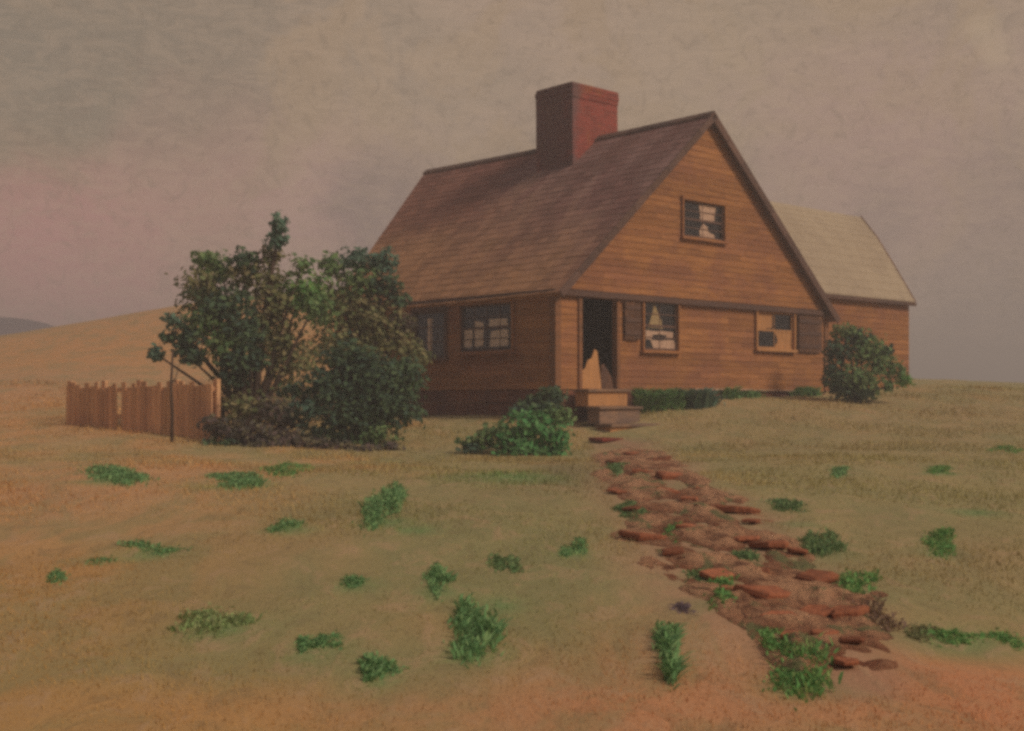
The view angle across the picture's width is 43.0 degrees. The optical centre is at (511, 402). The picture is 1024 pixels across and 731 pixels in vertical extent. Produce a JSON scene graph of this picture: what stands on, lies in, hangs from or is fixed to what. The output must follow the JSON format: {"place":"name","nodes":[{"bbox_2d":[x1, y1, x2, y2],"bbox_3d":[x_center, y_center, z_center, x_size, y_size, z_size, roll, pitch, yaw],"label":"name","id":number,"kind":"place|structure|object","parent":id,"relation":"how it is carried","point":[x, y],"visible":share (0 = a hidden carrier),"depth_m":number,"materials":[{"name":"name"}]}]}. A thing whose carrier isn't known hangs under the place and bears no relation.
{"place":"outdoors","nodes":[
{"label":"outdoors","id":0,"kind":"place"},
{"bbox_2d":[0,317,54,334],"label":"hill","id":1,"kind":"structure","parent":0,"point":[12,325],"depth_m":182.00,"materials":[{"name":"grey"}]},
{"bbox_2d":[0,295,1023,730],"bbox_3d":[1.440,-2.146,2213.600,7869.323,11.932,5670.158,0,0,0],"label":"ground","id":2,"kind":"structure","parent":0,"point":[112,349],"depth_m":10.21,"materials":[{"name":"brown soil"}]},
{"bbox_2d":[45,567,70,584],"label":"weed clump","id":3,"kind":"object","parent":2,"relation":"on","point":[60,575],"visible":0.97,"depth_m":10.21,"materials":[{"name":"green plant"}]},
{"bbox_2d":[84,555,117,566],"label":"weed clump","id":4,"kind":"object","parent":2,"relation":"on","point":[104,558],"visible":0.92,"depth_m":11.08,"materials":[{"name":"green plant"}]},
{"bbox_2d":[76,463,159,487],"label":"weed clump","id":5,"kind":"object","parent":2,"relation":"on","point":[125,476],"visible":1,"depth_m":17.83,"materials":[{"name":"green plant"}]},
{"bbox_2d":[66,379,220,440],"bbox_3d":[-8.382,0.312,29.193,5.109,1.643,0.207,0,0,35],"label":"board fence","id":6,"kind":"object","parent":2,"relation":"on","point":[145,408],"visible":0.75,"depth_m":28.91,"materials":[{"name":"brown wood"}]},
{"bbox_2d":[117,537,192,556],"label":"weed clump","id":7,"kind":"object","parent":2,"relation":"on","point":[140,544],"visible":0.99,"depth_m":11.75,"materials":[{"name":"green plant"}]},
{"bbox_2d":[170,350,178,441],"bbox_3d":[-7.041,-0.025,27.100,0.209,2.125,0.080,0,0,0],"label":"thin pole","id":8,"kind":"object","parent":2,"relation":"on","point":[172,410],"visible":0.9,"depth_m":27.08,"materials":[{"name":"brown wood"}]},
{"bbox_2d":[166,602,266,640],"bbox_3d":[-1.971,1.437,8.609,0.654,0.098,1.255,0,0,0],"label":"weed clump","id":9,"kind":"object","parent":2,"relation":"on","point":[209,623],"visible":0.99,"depth_m":8.47,"materials":[{"name":"green plant"}]},
{"bbox_2d":[199,470,272,490],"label":"weed clump","id":10,"kind":"object","parent":2,"relation":"on","point":[239,481],"visible":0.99,"depth_m":17.37,"materials":[{"name":"green plant"}]},
{"bbox_2d":[146,210,342,431],"bbox_3d":[-6.115,-1.782,30.373,4.401,5.314,2.825,0,0,0],"label":"leafy tree","id":11,"kind":"object","parent":2,"relation":"on","point":[237,335],"visible":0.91,"depth_m":29.84,"materials":[{"name":"green plant"}]},
{"bbox_2d":[254,460,314,479],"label":"weed clump","id":12,"kind":"object","parent":2,"relation":"on","point":[277,467],"visible":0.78,"depth_m":19.54,"materials":[{"name":"green plant"}]},
{"bbox_2d":[265,514,307,532],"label":"weed clump","id":13,"kind":"object","parent":2,"relation":"on","point":[281,523],"visible":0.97,"depth_m":12.89,"materials":[{"name":"green plant"}]},
{"bbox_2d":[196,391,411,451],"bbox_3d":[-4.406,0.574,27.382,4.595,1.621,1.551,0,0,0],"label":"brush","id":14,"kind":"object","parent":2,"relation":"on","point":[243,435],"visible":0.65,"depth_m":27.25,"materials":[{"name":"green plant"}]},
{"bbox_2d":[294,634,328,653],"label":"weed clump","id":15,"kind":"object","parent":2,"relation":"on","point":[305,642],"visible":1,"depth_m":7.91,"materials":[{"name":"green plant"}]},
{"bbox_2d":[317,629,344,649],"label":"weed clump","id":16,"kind":"object","parent":2,"relation":"on","point":[325,637],"visible":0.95,"depth_m":8.01,"materials":[{"name":"green plant"}]},
{"bbox_2d":[261,330,431,444],"bbox_3d":[-3.640,-0.226,28.437,3.740,2.740,1.789,0,0,0],"label":"dark bush","id":17,"kind":"object","parent":2,"relation":"on","point":[368,412],"visible":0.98,"depth_m":28.18,"materials":[{"name":"green plant"}]},
{"bbox_2d":[335,574,370,589],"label":"weed clump","id":18,"kind":"object","parent":2,"relation":"on","point":[353,581],"visible":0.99,"depth_m":9.87,"materials":[{"name":"green plant"}]},
{"bbox_2d":[293,246,435,389],"bbox_3d":[-3.763,-1.622,32.529,3.688,4.589,1.981,0,0,0],"label":"shrub","id":19,"kind":"object","parent":2,"relation":"on","point":[367,314],"visible":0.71,"depth_m":32.34,"materials":[{"name":"green plant"}]},
{"bbox_2d":[351,480,410,536],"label":"weed clump","id":20,"kind":"object","parent":2,"relation":"on","point":[397,494],"visible":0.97,"depth_m":14.26,"materials":[{"name":"green plant"}]},
{"bbox_2d":[355,650,409,681],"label":"weed clump","id":21,"kind":"object","parent":2,"relation":"on","point":[374,667],"visible":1,"depth_m":7.42,"materials":[{"name":"green plant"}]},
{"bbox_2d":[421,560,458,601],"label":"weed clump","id":22,"kind":"object","parent":2,"relation":"on","point":[436,574],"visible":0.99,"depth_m":10.06,"materials":[{"name":"green plant"}]},
{"bbox_2d":[443,592,515,668],"bbox_3d":[-0.189,1.439,8.316,0.519,0.182,1.902,0,0,0],"label":"weed clump","id":23,"kind":"object","parent":2,"relation":"on","point":[468,625],"visible":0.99,"depth_m":8.20,"materials":[{"name":"green plant"}]},
{"bbox_2d":[485,552,523,573],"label":"weed clump","id":24,"kind":"object","parent":2,"relation":"on","point":[502,561],"visible":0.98,"depth_m":10.74,"materials":[{"name":"green plant"}]},
{"bbox_2d":[454,400,576,456],"bbox_3d":[0.108,0.817,26.809,2.529,1.721,1.283,0,0,-17],"label":"green bush","id":25,"kind":"object","parent":2,"relation":"on","point":[525,432],"visible":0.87,"depth_m":26.70,"materials":[{"name":"green plant"}]},
{"bbox_2d":[508,385,569,426],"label":"dark shrub","id":26,"kind":"object","parent":2,"relation":"on","point":[554,395],"visible":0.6,"depth_m":30.44,"materials":[{"name":"green plant"}]},
{"bbox_2d":[558,536,589,557],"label":"weed clump","id":27,"kind":"object","parent":2,"relation":"on","point":[564,550],"visible":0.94,"depth_m":11.44,"materials":[{"name":"green plant"}]},
{"bbox_2d":[328,81,840,424],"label":"wooden house","id":28,"kind":"structure","parent":2,"relation":"on","point":[585,244],"depth_m":36.00,"materials":[{"name":"brown wood"}]},
{"bbox_2d":[411,306,447,360],"bbox_3d":[-2.261,-1.855,35.457,0.170,1.457,1.516,0,0,-43],"label":"window","id":29,"kind":"structure","parent":28,"relation":"in","point":[431,310],"depth_m":35.45,"materials":[{"name":"brown wood"}]},
{"bbox_2d":[455,298,514,354],"bbox_3d":[-0.691,-1.951,33.779,0.170,1.396,2.215,0,0,-43],"label":"window","id":30,"kind":"structure","parent":28,"relation":"in","point":[500,337],"depth_m":33.81,"materials":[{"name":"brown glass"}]},
{"bbox_2d":[578,296,619,388],"bbox_3d":[2.194,-1.462,33.038,1.563,2.365,0.260,0,0,-43],"label":"doorway","id":31,"kind":"structure","parent":28,"relation":"in","point":[590,377],"depth_m":32.88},
{"bbox_2d":[641,301,682,353],"bbox_3d":[3.975,-2.043,34.620,1.586,1.478,0.170,0,0,-43],"label":"window","id":32,"kind":"structure","parent":28,"relation":"in","point":[664,346],"depth_m":34.65,"materials":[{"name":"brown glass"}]},
{"bbox_2d":[680,195,728,244],"bbox_3d":[5.290,-5.010,35.777,1.991,1.169,0.170,0,0,-43],"label":"window","id":33,"kind":"structure","parent":28,"relation":"in","point":[707,211],"depth_m":35.88,"materials":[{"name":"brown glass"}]},
{"bbox_2d":[754,310,797,352],"bbox_3d":[7.744,-2.118,38.144,2.010,1.271,0.170,0,0,-43],"label":"window","id":34,"kind":"structure","parent":28,"relation":"in","point":[763,319],"depth_m":38.20,"materials":[{"name":"beige wood"}]},
{"bbox_2d":[589,437,622,441],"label":"stone","id":35,"kind":"object","parent":2,"relation":"on","point":[601,439],"visible":1,"depth_m":29.70,"materials":[{"name":"brown stone"}]},
{"bbox_2d":[601,459,629,477],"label":"weed clump","id":36,"kind":"object","parent":2,"relation":"on","point":[615,468],"visible":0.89,"depth_m":19.46,"materials":[{"name":"green plant"}]},
{"bbox_2d":[573,389,659,431],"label":"front steps","id":37,"kind":"structure","parent":2,"relation":"on","point":[607,408],"depth_m":32.01,"materials":[{"name":"brown wood"}]},
{"bbox_2d":[629,387,677,412],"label":"foundation plant","id":38,"kind":"object","parent":2,"relation":"on","point":[646,400],"visible":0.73,"depth_m":33.84,"materials":[{"name":"green plant"}]},
{"bbox_2d":[650,388,697,410],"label":"foundation plant","id":39,"kind":"object","parent":2,"relation":"on","point":[677,400],"visible":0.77,"depth_m":34.22,"materials":[{"name":"green plant"}]},
{"bbox_2d":[650,619,698,691],"bbox_3d":[0.978,1.484,7.771,0.320,0.175,1.566,0,0,6],"label":"weed clump","id":40,"kind":"object","parent":2,"relation":"on","point":[668,640],"visible":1,"depth_m":7.74,"materials":[{"name":"green plant"}]},
{"bbox_2d":[672,386,732,408],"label":"foundation plant","id":41,"kind":"object","parent":2,"relation":"on","point":[706,397],"visible":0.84,"depth_m":34.54,"materials":[{"name":"green plant"}]},
{"bbox_2d":[717,385,745,399],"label":"foundation plant","id":42,"kind":"object","parent":2,"relation":"on","point":[729,391],"visible":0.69,"depth_m":36.49,"materials":[{"name":"green plant"}]},
{"bbox_2d":[740,388,767,397],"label":"foundation plant","id":43,"kind":"object","parent":2,"relation":"on","point":[751,393],"visible":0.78,"depth_m":37.16,"materials":[{"name":"green plant"}]},
{"bbox_2d":[761,497,809,513],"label":"weed clump","id":44,"kind":"object","parent":2,"relation":"on","point":[795,505],"visible":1,"depth_m":14.30,"materials":[{"name":"green plant"}]},
{"bbox_2d":[761,631,843,710],"bbox_3d":[1.652,1.498,7.381,0.455,0.177,1.639,0,0,11],"label":"weed clump","id":45,"kind":"object","parent":2,"relation":"on","point":[810,682],"visible":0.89,"depth_m":7.25,"materials":[{"name":"green plant"}]},
{"bbox_2d":[786,386,822,395],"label":"foundation plant","id":46,"kind":"object","parent":2,"relation":"on","point":[810,391],"visible":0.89,"depth_m":38.85,"materials":[{"name":"green plant"}]},
{"bbox_2d":[797,527,851,557],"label":"weed clump","id":47,"kind":"object","parent":2,"relation":"on","point":[815,543],"visible":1,"depth_m":11.65,"materials":[{"name":"green plant"}]},
{"bbox_2d":[828,465,851,478],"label":"weed clump","id":48,"kind":"object","parent":2,"relation":"on","point":[841,470],"visible":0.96,"depth_m":18.29,"materials":[{"name":"green plant"}]},
{"bbox_2d":[770,201,915,389],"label":"house wing","id":49,"kind":"structure","parent":2,"relation":"on","point":[854,269],"depth_m":43.97,"materials":[{"name":"brown wood"}]},
{"bbox_2d":[820,322,915,402],"bbox_3d":[10.180,-1.061,37.217,2.857,2.519,1.358,0,0,0],"label":"corner bush","id":50,"kind":"object","parent":2,"relation":"on","point":[860,385],"visible":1,"depth_m":37.13,"materials":[{"name":"green plant"}]},
{"bbox_2d":[904,622,939,643],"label":"weed clump","id":51,"kind":"object","parent":2,"relation":"on","point":[915,633],"visible":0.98,"depth_m":8.38,"materials":[{"name":"green plant"}]},
{"bbox_2d":[920,464,954,475],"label":"weed clump","id":52,"kind":"object","parent":2,"relation":"on","point":[938,469],"visible":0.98,"depth_m":18.56,"materials":[{"name":"green plant"}]},
{"bbox_2d":[920,525,957,559],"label":"weed clump","id":53,"kind":"object","parent":2,"relation":"on","point":[939,539],"visible":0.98,"depth_m":12.04,"materials":[{"name":"green plant"}]},
{"bbox_2d":[919,627,997,646],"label":"weed clump","id":54,"kind":"object","parent":2,"relation":"on","point":[944,633],"visible":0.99,"depth_m":8.29,"materials":[{"name":"green plant"}]},
{"bbox_2d":[985,443,1023,453],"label":"weed clump","id":55,"kind":"object","parent":2,"relation":"on","point":[1013,449],"visible":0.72,"depth_m":23.62,"materials":[{"name":"green plant"}]},
{"bbox_2d":[991,627,1023,650],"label":"weed clump","id":56,"kind":"object","parent":2,"relation":"on","point":[1002,636],"visible":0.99,"depth_m":8.21,"materials":[{"name":"green plant"}]},
{"bbox_2d":[0,0,1023,382],"label":"sky","id":57,"kind":"structure","parent":0,"point":[136,136],"materials":[{"name":"grey"}]},
{"bbox_2d":[590,447,897,675],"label":"path","id":58,"kind":"structure","parent":0,"point":[745,611],"depth_m":10.68,"materials":[{"name":"red stone"}]},
{"bbox_2d":[605,460,620,463],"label":"stone","id":59,"kind":"object","parent":58,"relation":"on","point":[611,461],"visible":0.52,"depth_m":21.43,"materials":[{"name":"brown stone"}]},
{"bbox_2d":[606,488,626,492],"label":"stone","id":60,"kind":"object","parent":58,"relation":"on","point":[614,490],"visible":1,"depth_m":15.67,"materials":[{"name":"brown stone"}]},
{"bbox_2d":[610,499,649,518],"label":"weed clump","id":61,"kind":"object","parent":58,"relation":"on","point":[642,510],"visible":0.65,"depth_m":13.83,"materials":[{"name":"green plant"}]},
{"bbox_2d":[621,506,640,511],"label":"stone","id":62,"kind":"object","parent":58,"relation":"on","point":[630,508],"visible":0.98,"depth_m":13.84,"materials":[{"name":"brown stone"}]},
{"bbox_2d":[623,452,639,454],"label":"stone","id":63,"kind":"object","parent":58,"relation":"on","point":[628,453],"visible":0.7,"depth_m":26.05,"materials":[{"name":"brown stone"}]},
{"bbox_2d":[631,469,652,472],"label":"stone","id":64,"kind":"object","parent":58,"relation":"on","point":[638,470],"visible":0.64,"depth_m":18.26,"materials":[{"name":"brown stone"}]},
{"bbox_2d":[618,530,666,540],"bbox_3d":[1.227,1.247,12.120,0.477,0.081,0.378,7,-2,0],"label":"stone","id":65,"kind":"object","parent":58,"relation":"on","point":[639,536],"visible":0.89,"depth_m":11.97,"materials":[{"name":"brown stone"}]},
{"bbox_2d":[646,456,670,460],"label":"stone","id":66,"kind":"object","parent":58,"relation":"on","point":[662,458],"visible":0.51,"depth_m":21.58,"materials":[{"name":"brown stone"}]},
{"bbox_2d":[656,487,679,493],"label":"stone","id":67,"kind":"object","parent":58,"relation":"on","point":[673,490],"visible":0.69,"depth_m":15.60,"materials":[{"name":"brown stone"}]},
{"bbox_2d":[655,471,683,479],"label":"stone","id":68,"kind":"object","parent":58,"relation":"on","point":[664,475],"visible":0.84,"depth_m":17.22,"materials":[{"name":"brown stone"}]},
{"bbox_2d":[662,521,683,541],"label":"weed clump","id":69,"kind":"object","parent":58,"relation":"on","point":[669,527],"visible":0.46,"depth_m":12.62,"materials":[{"name":"green plant"}]},
{"bbox_2d":[662,546,683,555],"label":"stone","id":70,"kind":"object","parent":58,"relation":"on","point":[672,551],"visible":0.94,"depth_m":11.03,"materials":[{"name":"brown stone"}]},
{"bbox_2d":[680,496,697,500],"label":"stone","id":71,"kind":"object","parent":58,"relation":"on","point":[693,498],"visible":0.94,"depth_m":14.90,"materials":[{"name":"brown stone"}]},
{"bbox_2d":[675,523,704,528],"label":"stone","id":72,"kind":"object","parent":58,"relation":"on","point":[684,525],"visible":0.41,"depth_m":12.51,"materials":[{"name":"brown stone"}]},
{"bbox_2d":[682,567,707,581],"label":"weed clump","id":73,"kind":"object","parent":58,"relation":"on","point":[695,574],"visible":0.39,"depth_m":10.28,"materials":[{"name":"green plant"}]},
{"bbox_2d":[694,504,720,506],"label":"stone","id":74,"kind":"object","parent":58,"relation":"on","point":[713,505],"visible":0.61,"depth_m":13.97,"materials":[{"name":"brown stone"}]},
{"bbox_2d":[699,568,733,579],"bbox_3d":[1.606,1.345,10.215,0.285,0.052,0.328,4,6,0],"label":"stone","id":75,"kind":"object","parent":58,"relation":"on","point":[712,573],"visible":0.86,"depth_m":10.15,"materials":[{"name":"red stone"}]},
{"bbox_2d":[702,570,739,610],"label":"weed clump","id":76,"kind":"object","parent":58,"relation":"on","point":[719,592],"visible":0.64,"depth_m":9.48,"materials":[{"name":"green plant"}]},
{"bbox_2d":[720,585,733,591],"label":"stone","id":77,"kind":"object","parent":58,"relation":"on","point":[729,588],"visible":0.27,"depth_m":9.57,"materials":[{"name":"brown stone"}]},
{"bbox_2d":[715,505,760,512],"bbox_3d":[2.398,1.140,13.832,0.509,0.073,0.291,4,-5,0],"label":"stone","id":78,"kind":"object","parent":58,"relation":"on","point":[732,508],"visible":0.93,"depth_m":13.72,"materials":[{"name":"brown stone"}]},
{"bbox_2d":[730,548,760,561],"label":"weed clump","id":79,"kind":"object","parent":58,"relation":"on","point":[746,554],"visible":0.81,"depth_m":11.13,"materials":[{"name":"green plant"}]},
{"bbox_2d":[733,536,759,540],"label":"stone","id":80,"kind":"object","parent":58,"relation":"on","point":[745,538],"visible":0.91,"depth_m":11.81,"materials":[{"name":"brown stone"}]},
{"bbox_2d":[741,518,760,522],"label":"stone","id":81,"kind":"object","parent":58,"relation":"on","point":[751,520],"visible":1,"depth_m":12.90,"materials":[{"name":"brown stone"}]},
{"bbox_2d":[733,584,790,598],"bbox_3d":[1.847,1.386,9.465,0.465,0.078,0.325,6,8,0],"label":"stone","id":82,"kind":"object","parent":58,"relation":"on","point":[766,591],"visible":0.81,"depth_m":9.40,"materials":[{"name":"red stone"}]},
{"bbox_2d":[758,566,769,573],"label":"stone","id":83,"kind":"object","parent":58,"relation":"on","point":[766,569],"visible":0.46,"depth_m":10.35,"materials":[{"name":"brown stone"}]},
{"bbox_2d":[748,540,788,547],"bbox_3d":[2.295,1.261,11.561,0.374,0.067,0.295,-1,-3,0],"label":"stone","id":84,"kind":"object","parent":58,"relation":"on","point":[775,544],"visible":1,"depth_m":11.46,"materials":[{"name":"brown stone"}]},
{"bbox_2d":[755,626,784,649],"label":"weed clump","id":85,"kind":"object","parent":58,"relation":"on","point":[766,633],"visible":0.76,"depth_m":8.13,"materials":[{"name":"green plant"}]},
{"bbox_2d":[760,610,796,616],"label":"stone","id":86,"kind":"object","parent":58,"relation":"on","point":[779,612],"visible":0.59,"depth_m":8.66,"materials":[{"name":"brown stone"}]},
{"bbox_2d":[780,630,798,638],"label":"stone","id":87,"kind":"object","parent":58,"relation":"on","point":[784,632],"visible":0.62,"depth_m":8.10,"materials":[{"name":"brown stone"}]},
{"bbox_2d":[787,547,808,553],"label":"stone","id":88,"kind":"object","parent":58,"relation":"on","point":[796,550],"visible":1,"depth_m":11.24,"materials":[{"name":"red stone"}]},
{"bbox_2d":[798,604,832,616],"bbox_3d":[2.067,1.414,8.801,0.256,0.044,0.198,-6,12,0],"label":"stone","id":89,"kind":"object","parent":58,"relation":"on","point":[824,610],"visible":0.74,"depth_m":8.78,"materials":[{"name":"red stone"}]},
{"bbox_2d":[795,569,838,582],"bbox_3d":[2.376,1.370,10.233,0.286,0.093,0.497,0,0,-20],"label":"stone","id":90,"kind":"object","parent":58,"relation":"on","point":[820,575],"visible":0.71,"depth_m":10.12,"materials":[{"name":"red stone"}]},
{"bbox_2d":[810,629,839,634],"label":"stone","id":91,"kind":"object","parent":58,"relation":"on","point":[817,631],"visible":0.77,"depth_m":8.14,"materials":[{"name":"brown stone"}]},
{"bbox_2d":[833,657,858,665],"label":"stone","id":92,"kind":"object","parent":58,"relation":"on","point":[846,661],"visible":1,"depth_m":7.41,"materials":[{"name":"brown stone"}]},
{"bbox_2d":[830,605,868,618],"bbox_3d":[2.283,1.414,8.799,0.310,0.063,0.264,-5,-1,0],"label":"stone","id":93,"kind":"object","parent":58,"relation":"on","point":[845,610],"visible":0.85,"depth_m":8.72,"materials":[{"name":"red stone"}]},
{"bbox_2d":[839,636,865,642],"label":"stone","id":94,"kind":"object","parent":58,"relation":"on","point":[852,639],"visible":1,"depth_m":7.88,"materials":[{"name":"brown stone"}]},
{"bbox_2d":[834,568,882,593],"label":"weed clump","id":95,"kind":"object","parent":58,"relation":"on","point":[850,583],"visible":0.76,"depth_m":10.05,"materials":[{"name":"green plant"}]},
{"bbox_2d":[852,592,909,636],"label":"weed clump","id":96,"kind":"object","parent":58,"relation":"on","point":[875,617],"visible":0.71,"depth_m":8.73,"materials":[{"name":"brown plant"}]}
]}

